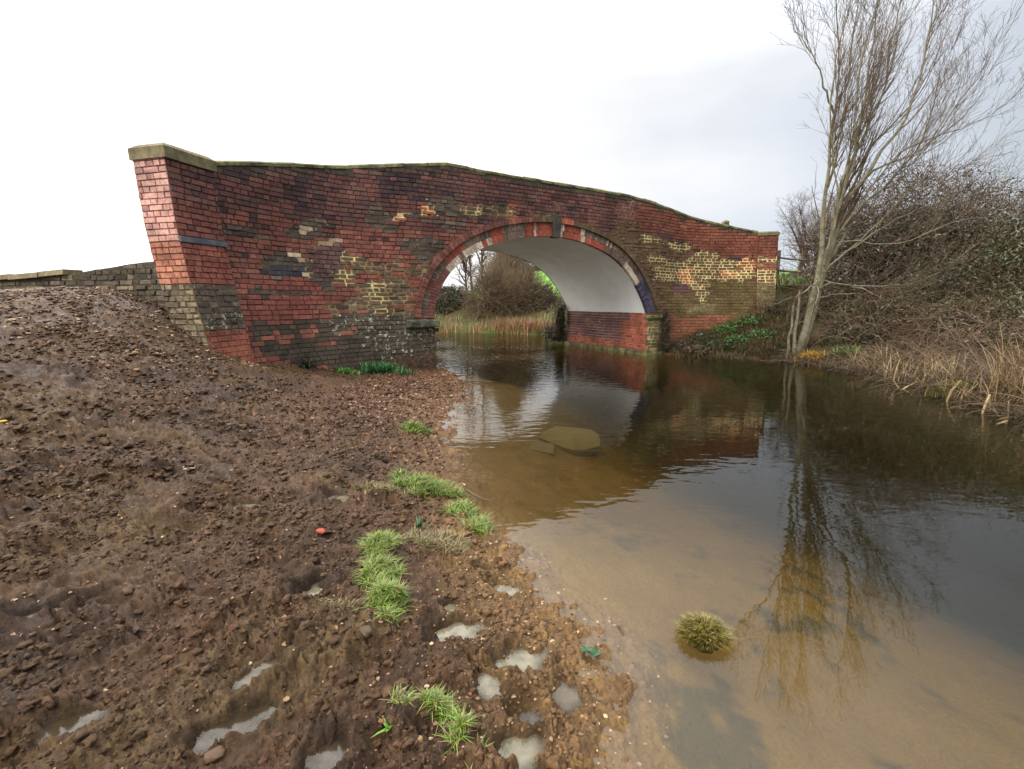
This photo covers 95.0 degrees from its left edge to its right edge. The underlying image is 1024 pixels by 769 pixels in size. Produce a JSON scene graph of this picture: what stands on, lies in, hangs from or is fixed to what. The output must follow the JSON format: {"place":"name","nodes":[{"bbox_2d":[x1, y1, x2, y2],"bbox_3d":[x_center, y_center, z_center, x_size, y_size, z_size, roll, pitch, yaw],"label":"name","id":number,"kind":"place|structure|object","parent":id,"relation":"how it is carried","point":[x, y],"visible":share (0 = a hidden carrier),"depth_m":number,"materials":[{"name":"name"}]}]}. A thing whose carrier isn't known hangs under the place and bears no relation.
{"place":"outdoors","nodes":[
{"label":"outdoors","id":0,"kind":"place"},
{"bbox_2d":[0,287,1023,768],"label":"muddy ground","id":1,"kind":"structure","parent":0,"point":[846,559],"depth_m":3.02,"materials":[{"name":"brown soil"}]},
{"bbox_2d":[34,708,104,736],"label":"puddle","id":2,"kind":"object","parent":1,"relation":"on","point":[69,724],"visible":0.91,"depth_m":1.56,"materials":[{"name":"grey"}]},
{"bbox_2d":[0,262,199,312],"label":"retaining wall","id":3,"kind":"structure","parent":1,"relation":"on","point":[141,280],"depth_m":8.19,"materials":[{"name":"brick"}]},
{"bbox_2d":[203,745,225,764],"bbox_3d":[-0.950,1.183,1.498,0.060,0.025,0.049,-5,11,-28],"label":"stone","id":4,"kind":"object","parent":1,"relation":"on","point":[215,754],"visible":1,"depth_m":1.49,"materials":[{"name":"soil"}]},
{"bbox_2d":[190,705,277,753],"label":"puddle","id":5,"kind":"object","parent":1,"relation":"on","point":[250,721],"visible":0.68,"depth_m":1.62,"materials":[{"name":"grey liquid"}]},
{"bbox_2d":[0,354,472,667],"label":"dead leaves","id":6,"kind":"object","parent":1,"relation":"on","point":[284,615],"visible":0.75,"depth_m":5.21,"materials":[{"name":"brown plant"}]},
{"bbox_2d":[233,504,259,509],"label":"puddle","id":7,"kind":"object","parent":1,"relation":"on","point":[248,505],"visible":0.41,"depth_m":3.15,"materials":[{"name":"grey liquid"}]},
{"bbox_2d":[234,658,280,689],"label":"puddle","id":8,"kind":"object","parent":1,"relation":"on","point":[255,672],"visible":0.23,"depth_m":1.84,"materials":[{"name":"grey liquid"}]},
{"bbox_2d":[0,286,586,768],"bbox_3d":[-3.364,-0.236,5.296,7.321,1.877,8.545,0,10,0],"label":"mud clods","id":9,"kind":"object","parent":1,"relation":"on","point":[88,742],"visible":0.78,"depth_m":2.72,"materials":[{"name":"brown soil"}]},
{"bbox_2d":[296,359,315,368],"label":"wall foot plant","id":10,"kind":"object","parent":1,"relation":"on","point":[308,366],"depth_m":8.97,"materials":[{"name":"green plant"}]},
{"bbox_2d":[306,586,321,595],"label":"puddle","id":11,"kind":"object","parent":1,"relation":"on","point":[313,591],"visible":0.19,"depth_m":2.37,"materials":[{"name":"grey liquid"}]},
{"bbox_2d":[312,595,328,621],"bbox_3d":[-0.850,0.994,2.084,0.005,0.064,0.110,4,11,21],"label":"stick","id":12,"kind":"object","parent":1,"relation":"on","point":[319,609],"visible":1,"depth_m":2.08,"materials":[{"name":"wood"}]},
{"bbox_2d":[316,528,325,533],"bbox_3d":[-1.181,0.902,2.890,0.078,0.026,0.047,7,12,34],"label":"brick fragment","id":13,"kind":"object","parent":1,"relation":"on","point":[320,530],"visible":1,"depth_m":2.87,"materials":[{"name":"brick"}]},
{"bbox_2d":[304,739,346,768],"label":"puddle","id":14,"kind":"object","parent":1,"relation":"on","point":[326,756],"visible":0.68,"depth_m":1.54,"materials":[{"name":"grey liquid"}]},
{"bbox_2d":[313,595,360,609],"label":"grass tuft","id":15,"kind":"object","parent":1,"relation":"on","point":[320,601],"visible":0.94,"depth_m":2.18,"materials":[{"name":"brown plant"}]},
{"bbox_2d":[328,496,348,501],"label":"puddle","id":16,"kind":"object","parent":1,"relation":"on","point":[343,498],"visible":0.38,"depth_m":3.46,"materials":[{"name":"grey liquid"}]},
{"bbox_2d":[0,286,683,768],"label":"gravel","id":17,"kind":"structure","parent":1,"relation":"on","point":[286,698],"depth_m":3.02,"materials":[{"name":"stone"}]},
{"bbox_2d":[332,366,363,375],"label":"wall foot plant","id":18,"kind":"object","parent":1,"relation":"on","point":[346,371],"depth_m":9.40,"materials":[{"name":"green plant"}]},
{"bbox_2d":[359,625,372,637],"bbox_3d":[-0.621,1.049,1.995,0.050,0.033,0.068,-9,14,-42],"label":"mud clod","id":19,"kind":"object","parent":1,"relation":"on","point":[365,631],"visible":1,"depth_m":1.98,"materials":[{"name":"soil"}]},
{"bbox_2d":[352,528,408,561],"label":"grass tuft","id":20,"kind":"object","parent":1,"relation":"on","point":[375,543],"visible":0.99,"depth_m":2.70,"materials":[{"name":"green plant"}]},
{"bbox_2d":[356,359,405,374],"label":"wall foot plant","id":21,"kind":"object","parent":1,"relation":"on","point":[373,368],"depth_m":9.78,"materials":[{"name":"green plant"}]},
{"bbox_2d":[351,550,411,588],"bbox_3d":[-0.683,0.973,2.467,0.351,0.114,0.383,-5,11,-26],"label":"grass tuft","id":22,"kind":"object","parent":1,"relation":"on","point":[377,568],"visible":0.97,"depth_m":2.45,"materials":[{"name":"green plant"}]},
{"bbox_2d":[371,717,393,737],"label":"seedling","id":23,"kind":"object","parent":1,"relation":"on","point":[387,728],"visible":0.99,"depth_m":1.63,"materials":[{"name":"green plant"}]},
{"bbox_2d":[349,479,419,500],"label":"grass tuft","id":24,"kind":"object","parent":1,"relation":"on","point":[384,486],"visible":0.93,"depth_m":3.62,"materials":[{"name":"beige plant"}]},
{"bbox_2d":[354,574,418,614],"bbox_3d":[-0.590,1.013,2.259,0.309,0.133,0.308,0,10,0],"label":"grass tuft","id":25,"kind":"object","parent":1,"relation":"on","point":[390,588],"visible":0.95,"depth_m":2.24,"materials":[{"name":"green plant"}]},
{"bbox_2d":[372,601,413,626],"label":"grass tuft","id":26,"kind":"object","parent":1,"relation":"on","point":[384,611],"visible":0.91,"depth_m":2.12,"materials":[{"name":"green plant"}]},
{"bbox_2d":[378,684,419,707],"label":"grass tuft","id":27,"kind":"object","parent":1,"relation":"on","point":[406,697],"visible":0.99,"depth_m":1.72,"materials":[{"name":"green plant"}]},
{"bbox_2d":[389,366,417,374],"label":"wall foot plant","id":28,"kind":"object","parent":1,"relation":"on","point":[404,371],"depth_m":9.78,"materials":[{"name":"green plant"}]},
{"bbox_2d":[380,342,455,370],"bbox_3d":[-2.071,-0.597,10.497,1.772,0.721,1.269,-9,14,-43],"label":"bramble tangle","id":29,"kind":"object","parent":1,"relation":"on","point":[421,359],"visible":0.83,"depth_m":10.49,"materials":[{"name":"brown plant"}]},
{"bbox_2d":[399,420,440,432],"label":"grass tuft","id":30,"kind":"object","parent":1,"relation":"on","point":[416,427],"visible":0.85,"depth_m":5.63,"materials":[{"name":"green plant"}]},
{"bbox_2d":[416,516,430,528],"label":"seedling","id":31,"kind":"object","parent":1,"relation":"on","point":[418,524],"visible":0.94,"depth_m":3.05,"materials":[{"name":"green plant"}]},
{"bbox_2d":[386,465,467,499],"bbox_3d":[-0.703,0.836,3.899,0.772,0.234,0.611,0,10,0],"label":"grass tuft","id":32,"kind":"object","parent":1,"relation":"on","point":[428,484],"visible":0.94,"depth_m":3.89,"materials":[{"name":"green plant"}]},
{"bbox_2d":[412,682,457,734],"bbox_3d":[-0.267,1.169,1.711,0.193,0.108,0.189,-8,13,-39],"label":"grass tuft","id":33,"kind":"object","parent":1,"relation":"on","point":[440,700],"visible":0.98,"depth_m":1.70,"materials":[{"name":"green plant"}]},
{"bbox_2d":[398,523,472,555],"bbox_3d":[-0.510,0.977,2.916,0.560,0.171,0.389,0,10,0],"label":"grass tuft","id":34,"kind":"object","parent":1,"relation":"on","point":[427,539],"visible":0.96,"depth_m":2.90,"materials":[{"name":"beige plant"}]},
{"bbox_2d":[444,604,455,611],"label":"puddle","id":35,"kind":"object","parent":1,"relation":"on","point":[450,607],"visible":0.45,"depth_m":2.35,"materials":[{"name":"grey liquid"}]},
{"bbox_2d":[436,623,476,641],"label":"puddle","id":36,"kind":"object","parent":1,"relation":"on","point":[461,629],"visible":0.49,"depth_m":2.19,"materials":[{"name":"grey liquid"}]},
{"bbox_2d":[433,699,486,753],"bbox_3d":[-0.193,1.179,1.626,0.195,0.088,0.181,6,11,29],"label":"grass tuft","id":37,"kind":"object","parent":1,"relation":"on","point":[462,719],"visible":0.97,"depth_m":1.61,"materials":[{"name":"green plant"}]},
{"bbox_2d":[442,496,486,517],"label":"grass tuft","id":38,"kind":"object","parent":1,"relation":"on","point":[459,506],"visible":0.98,"depth_m":3.62,"materials":[{"name":"green plant"}]},
{"bbox_2d":[442,732,493,768],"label":"grass tuft","id":39,"kind":"object","parent":1,"relation":"on","point":[483,745],"visible":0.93,"depth_m":1.57,"materials":[{"name":"green plant"}]},
{"bbox_2d":[458,512,500,539],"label":"grass tuft","id":40,"kind":"object","parent":1,"relation":"on","point":[477,527],"visible":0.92,"depth_m":3.33,"materials":[{"name":"green plant"}]},
{"bbox_2d":[466,489,494,500],"bbox_3d":[-0.273,0.908,3.854,0.267,0.040,0.075,4,11,23],"label":"stick","id":41,"kind":"object","parent":1,"relation":"on","point":[479,496],"visible":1,"depth_m":3.83,"materials":[{"name":"wood"}]},
{"bbox_2d":[476,675,500,697],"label":"puddle","id":42,"kind":"object","parent":1,"relation":"on","point":[488,687],"visible":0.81,"depth_m":1.88,"materials":[{"name":"grey liquid"}]},
{"bbox_2d":[493,585,518,595],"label":"puddle","id":43,"kind":"object","parent":1,"relation":"on","point":[510,591],"visible":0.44,"depth_m":2.62,"materials":[{"name":"grey liquid"}]},
{"bbox_2d":[497,737,537,768],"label":"puddle","id":44,"kind":"object","parent":1,"relation":"on","point":[525,751],"visible":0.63,"depth_m":1.64,"materials":[{"name":"grey liquid"}]},
{"bbox_2d":[495,650,540,671],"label":"puddle","id":45,"kind":"object","parent":1,"relation":"on","point":[522,660],"visible":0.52,"depth_m":2.06,"materials":[{"name":"grey liquid"}]},
{"bbox_2d":[518,712,539,724],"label":"puddle","id":46,"kind":"object","parent":1,"relation":"on","point":[532,718],"visible":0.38,"depth_m":1.81,"materials":[{"name":"grey liquid"}]},
{"bbox_2d":[523,767,544,768],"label":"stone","id":47,"kind":"object","parent":1,"relation":"on","point":[531,768],"visible":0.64,"depth_m":1.59,"materials":[{"name":"grey stone"}]},
{"bbox_2d":[529,441,553,455],"bbox_3d":[0.390,0.825,5.801,0.316,0.160,0.253,3,11,18],"label":"stone slab","id":48,"kind":"object","parent":1,"relation":"on","point":[543,447],"depth_m":5.77,"materials":[{"name":"brown stone"}]},
{"bbox_2d":[552,681,581,710],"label":"puddle","id":49,"kind":"object","parent":1,"relation":"on","point":[565,696],"visible":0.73,"depth_m":1.91,"materials":[{"name":"grey liquid"}]},
{"bbox_2d":[539,426,600,456],"bbox_3d":[0.770,0.755,6.195,0.820,0.238,0.700,0,10,0],"label":"stone slab","id":50,"kind":"object","parent":1,"relation":"on","point":[579,441],"depth_m":6.14,"materials":[{"name":"brown stone"}]},
{"bbox_2d":[581,644,610,672],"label":"ivy sprig","id":51,"kind":"object","parent":1,"relation":"on","point":[594,651],"visible":1,"depth_m":2.15,"materials":[{"name":"green plant"}]},
{"bbox_2d":[670,329,716,357],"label":"ground ivy","id":52,"kind":"object","parent":1,"relation":"on","point":[691,346],"visible":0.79,"depth_m":14.05,"materials":[{"name":"brown plant"}]},
{"bbox_2d":[690,325,745,353],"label":"ground ivy","id":53,"kind":"object","parent":1,"relation":"on","point":[720,343],"visible":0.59,"depth_m":14.19,"materials":[{"name":"green plant"}]},
{"bbox_2d":[670,306,822,367],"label":"bank litter","id":54,"kind":"object","parent":1,"relation":"on","point":[721,352],"visible":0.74,"depth_m":14.06,"materials":[{"name":"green plant"}]},
{"bbox_2d":[786,299,796,356],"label":"coppice stem","id":55,"kind":"object","parent":1,"relation":"on","point":[789,333],"visible":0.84,"depth_m":13.00,"materials":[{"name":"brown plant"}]},
{"bbox_2d":[791,287,804,354],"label":"coppice stem","id":56,"kind":"object","parent":1,"relation":"on","point":[795,327],"visible":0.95,"depth_m":13.09,"materials":[{"name":"grey plant"}]},
{"bbox_2d":[794,349,827,362],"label":"bank plant","id":57,"kind":"object","parent":1,"relation":"on","point":[816,355],"visible":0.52,"depth_m":12.51,"materials":[{"name":"yellow plant"}]},
{"bbox_2d":[820,323,853,346],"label":"bank plant","id":58,"kind":"object","parent":1,"relation":"on","point":[829,338],"visible":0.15,"depth_m":13.27,"materials":[{"name":"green plant"}]},
{"bbox_2d":[819,343,873,359],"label":"bank plant","id":59,"kind":"object","parent":1,"relation":"on","point":[841,351],"visible":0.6,"depth_m":12.07,"materials":[{"name":"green plant"}]},
{"bbox_2d":[715,316,1023,428],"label":"bank litter","id":60,"kind":"object","parent":1,"relation":"on","point":[828,363],"visible":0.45,"depth_m":10.24,"materials":[{"name":"brown plant"}]},
{"bbox_2d":[760,302,1023,438],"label":"fallen stems","id":61,"kind":"object","parent":1,"relation":"on","point":[937,361],"visible":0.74,"depth_m":9.36,"materials":[{"name":"beige plant"}]},
{"bbox_2d":[827,342,1023,412],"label":"reed bed","id":62,"kind":"object","parent":1,"relation":"on","point":[952,368],"visible":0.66,"depth_m":8.79,"materials":[{"name":"beige plant"}]},
{"bbox_2d":[924,379,980,399],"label":"bank plant","id":63,"kind":"object","parent":1,"relation":"on","point":[950,388],"visible":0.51,"depth_m":8.02,"materials":[{"name":"green plant"}]},
{"bbox_2d":[932,314,1023,401],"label":"reed bed","id":64,"kind":"object","parent":1,"relation":"on","point":[1019,366],"visible":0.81,"depth_m":7.37,"materials":[{"name":"beige plant"}]},
{"bbox_2d":[0,0,1023,290],"label":"sky","id":65,"kind":"structure","parent":0,"point":[694,108],"materials":[{"name":"white"}]},
{"bbox_2d":[477,270,796,295],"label":"field","id":66,"kind":"structure","parent":0,"point":[546,278],"depth_m":67.88,"materials":[{"name":"green plant"}]},
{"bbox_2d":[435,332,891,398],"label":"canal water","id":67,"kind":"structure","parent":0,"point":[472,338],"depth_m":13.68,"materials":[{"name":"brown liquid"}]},
{"bbox_2d":[435,321,499,332],"bbox_3d":[-3.958,-3.248,25.984,7.465,0.673,1.588,4,11,21],"label":"reed bed","id":68,"kind":"object","parent":67,"relation":"in","point":[466,327],"visible":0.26,"depth_m":25.07,"materials":[{"name":"beige plant"}]},
{"bbox_2d":[467,380,491,381],"bbox_3d":[-0.650,-0.070,9.437,0.504,0.038,0.072,0,10,0],"label":"stick","id":69,"kind":"object","parent":67,"relation":"on","point":[477,381],"visible":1,"depth_m":9.44,"materials":[{"name":"brown wood"}]},
{"bbox_2d":[487,315,555,334],"bbox_3d":[0.413,-3.131,24.102,5.790,1.037,2.547,7,12,36],"label":"reed bed","id":70,"kind":"object","parent":67,"relation":"in","point":[527,322],"visible":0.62,"depth_m":23.70,"materials":[{"name":"beige plant"}]},
{"bbox_2d":[670,609,743,653],"bbox_3d":[0.932,1.208,2.276,0.331,0.161,0.281,0,10,0],"label":"tussock","id":71,"kind":"object","parent":67,"relation":"in","point":[709,634],"visible":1,"depth_m":2.23,"materials":[{"name":"green plant"}]},
{"bbox_2d":[893,370,899,388],"bbox_3d":[7.292,-0.087,8.884,0.139,0.362,0.034,2,10,10],"label":"reed stub","id":72,"kind":"object","parent":67,"relation":"on","point":[894,379],"visible":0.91,"depth_m":8.88,"materials":[{"name":"beige plant"}]},
{"bbox_2d":[946,380,961,402],"bbox_3d":[7.248,0.111,7.704,0.224,0.376,0.039,-1,10,-7],"label":"reed stub","id":73,"kind":"object","parent":67,"relation":"in","point":[951,390],"visible":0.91,"depth_m":7.70,"materials":[{"name":"beige plant"}]},
{"bbox_2d":[981,394,990,413],"bbox_3d":[6.990,0.289,6.918,0.107,0.296,0.034,-2,10,-12],"label":"reed stub","id":74,"kind":"object","parent":67,"relation":"on","point":[986,401],"visible":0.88,"depth_m":6.91,"materials":[{"name":"beige plant"}]},
{"bbox_2d":[995,420,1007,424],"bbox_3d":[6.624,0.515,6.342,0.157,0.073,0.032,-1,10,-7],"label":"reed stub","id":75,"kind":"object","parent":67,"relation":"on","point":[1001,422],"visible":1,"depth_m":6.33,"materials":[{"name":"beige plant"}]},
{"bbox_2d":[435,268,1023,364],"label":"bank ground","id":76,"kind":"structure","parent":0,"point":[782,289],"depth_m":23.66,"materials":[{"name":"green plant"}]},
{"bbox_2d":[435,283,469,316],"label":"evergreen bush","id":77,"kind":"object","parent":76,"relation":"on","point":[445,301],"visible":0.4,"depth_m":27.36,"materials":[{"name":"green plant"}]},
{"bbox_2d":[127,142,779,370],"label":"brick bridge","id":78,"kind":"structure","parent":76,"relation":"on","point":[333,267],"depth_m":10.28,"materials":[{"name":"brick"}]},
{"bbox_2d":[540,297,569,342],"bbox_3d":[1.817,-2.558,18.297,1.683,1.924,1.956,0,10,0],"label":"ivy growth","id":79,"kind":"object","parent":78,"relation":"attached to","point":[557,332],"visible":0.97,"depth_m":17.93,"materials":[{"name":"green plant"}]},
{"bbox_2d":[653,304,687,353],"bbox_3d":[4.893,-1.760,14.555,1.218,1.679,1.066,4,11,19],"label":"ivy growth","id":80,"kind":"object","parent":78,"relation":"attached to","point":[665,345],"visible":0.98,"depth_m":14.58,"materials":[{"name":"green plant"}]},
{"bbox_2d":[449,252,474,287],"bbox_3d":[-3.248,-7.711,30.106,2.742,5.002,1.904,0,10,0],"label":"bare tree","id":81,"kind":"object","parent":76,"relation":"on","point":[459,274],"visible":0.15,"depth_m":30.15,"materials":[{"name":"plant"}]},
{"bbox_2d":[461,252,478,285],"bbox_3d":[-2.941,-7.743,28.358,2.804,5.681,2.212,0,10,0],"label":"bare tree","id":82,"kind":"object","parent":76,"relation":"on","point":[470,266],"visible":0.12,"depth_m":28.31,"materials":[{"name":"plant"}]},
{"bbox_2d":[476,251,495,269],"bbox_3d":[-1.884,-8.372,27.975,2.571,7.042,1.917,4,11,20],"label":"bare tree","id":83,"kind":"object","parent":76,"relation":"on","point":[482,255],"visible":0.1,"depth_m":27.87,"materials":[{"name":"plant"}]},
{"bbox_2d":[435,299,566,331],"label":"bank grass","id":84,"kind":"structure","parent":76,"relation":"on","point":[497,317],"depth_m":25.34,"materials":[{"name":"brown plant"}]},
{"bbox_2d":[450,251,561,322],"bbox_3d":[-0.289,-5.995,26.882,6.860,5.584,6.212,0,10,0],"label":"willow scrub","id":85,"kind":"object","parent":76,"relation":"on","point":[501,290],"visible":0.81,"depth_m":26.00,"materials":[{"name":"brown plant"}]},
{"bbox_2d":[486,251,535,280],"bbox_3d":[-0.062,-7.708,29.419,4.193,5.978,3.542,0,10,0],"label":"ivy tree","id":86,"kind":"object","parent":76,"relation":"on","point":[511,262],"visible":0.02,"depth_m":29.08,"materials":[{"name":"green plant"}]},
{"bbox_2d":[521,279,559,316],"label":"dark shrub","id":87,"kind":"object","parent":76,"relation":"on","point":[545,297],"visible":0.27,"depth_m":25.44,"materials":[{"name":"green plant"}]},
{"bbox_2d":[530,325,566,341],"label":"bank grass","id":88,"kind":"structure","parent":76,"relation":"on","point":[544,333],"depth_m":22.55,"materials":[{"name":"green plant"}]},
{"bbox_2d":[702,323,753,344],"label":"ground ivy","id":89,"kind":"object","parent":76,"relation":"on","point":[729,330],"visible":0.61,"depth_m":14.54,"materials":[{"name":"green plant"}]},
{"bbox_2d":[733,310,783,339],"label":"ground ivy","id":90,"kind":"object","parent":76,"relation":"on","point":[767,334],"visible":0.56,"depth_m":14.48,"materials":[{"name":"green plant"}]},
{"bbox_2d":[776,250,813,278],"bbox_3d":[11.112,-4.145,17.362,4.247,1.394,0.246,-5,11,-26],"label":"wooden fence","id":91,"kind":"object","parent":76,"relation":"on","point":[779,257],"visible":0.29,"depth_m":16.50,"materials":[{"name":"grey wood"}]},
{"bbox_2d":[735,273,858,333],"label":"undergrowth","id":92,"kind":"object","parent":76,"relation":"on","point":[778,311],"visible":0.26,"depth_m":14.61,"materials":[{"name":"brown plant"}]},
{"bbox_2d":[779,266,814,278],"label":"bank hedge","id":93,"kind":"object","parent":76,"relation":"on","point":[784,273],"depth_m":19.77,"materials":[{"name":"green plant"}]},
{"bbox_2d":[775,188,869,266],"bbox_3d":[15.172,-7.080,23.144,4.224,5.385,4.563,9,13,40],"label":"thorn tree","id":94,"kind":"object","parent":76,"relation":"on","point":[797,241],"visible":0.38,"depth_m":22.91,"materials":[{"name":"plant"}]},
{"bbox_2d":[794,206,878,259],"bbox_3d":[17.361,-7.092,25.108,4.266,4.989,3.975,-6,11,-29],"label":"thorn tree","id":95,"kind":"object","parent":76,"relation":"on","point":[816,221],"visible":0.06,"depth_m":25.32,"materials":[{"name":"brown plant"}]},
{"bbox_2d":[734,0,1023,354],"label":"bare tree","id":96,"kind":"object","parent":76,"relation":"on","point":[839,223],"visible":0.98,"depth_m":12.31,"materials":[{"name":"brown plant"}]},
{"bbox_2d":[753,132,1023,329],"bbox_3d":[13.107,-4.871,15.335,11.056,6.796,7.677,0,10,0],"label":"bramble hedge","id":97,"kind":"object","parent":76,"relation":"on","point":[866,257],"visible":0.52,"depth_m":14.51,"materials":[{"name":"brown plant"}]},
{"bbox_2d":[796,263,1023,365],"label":"undergrowth","id":98,"kind":"object","parent":76,"relation":"on","point":[888,317],"visible":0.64,"depth_m":12.07,"materials":[{"name":"brown plant"}]},
{"bbox_2d":[776,273,836,285],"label":"bank grass","id":99,"kind":"structure","parent":0,"point":[781,281],"depth_m":15.23,"materials":[{"name":"green plant"}]}
]}

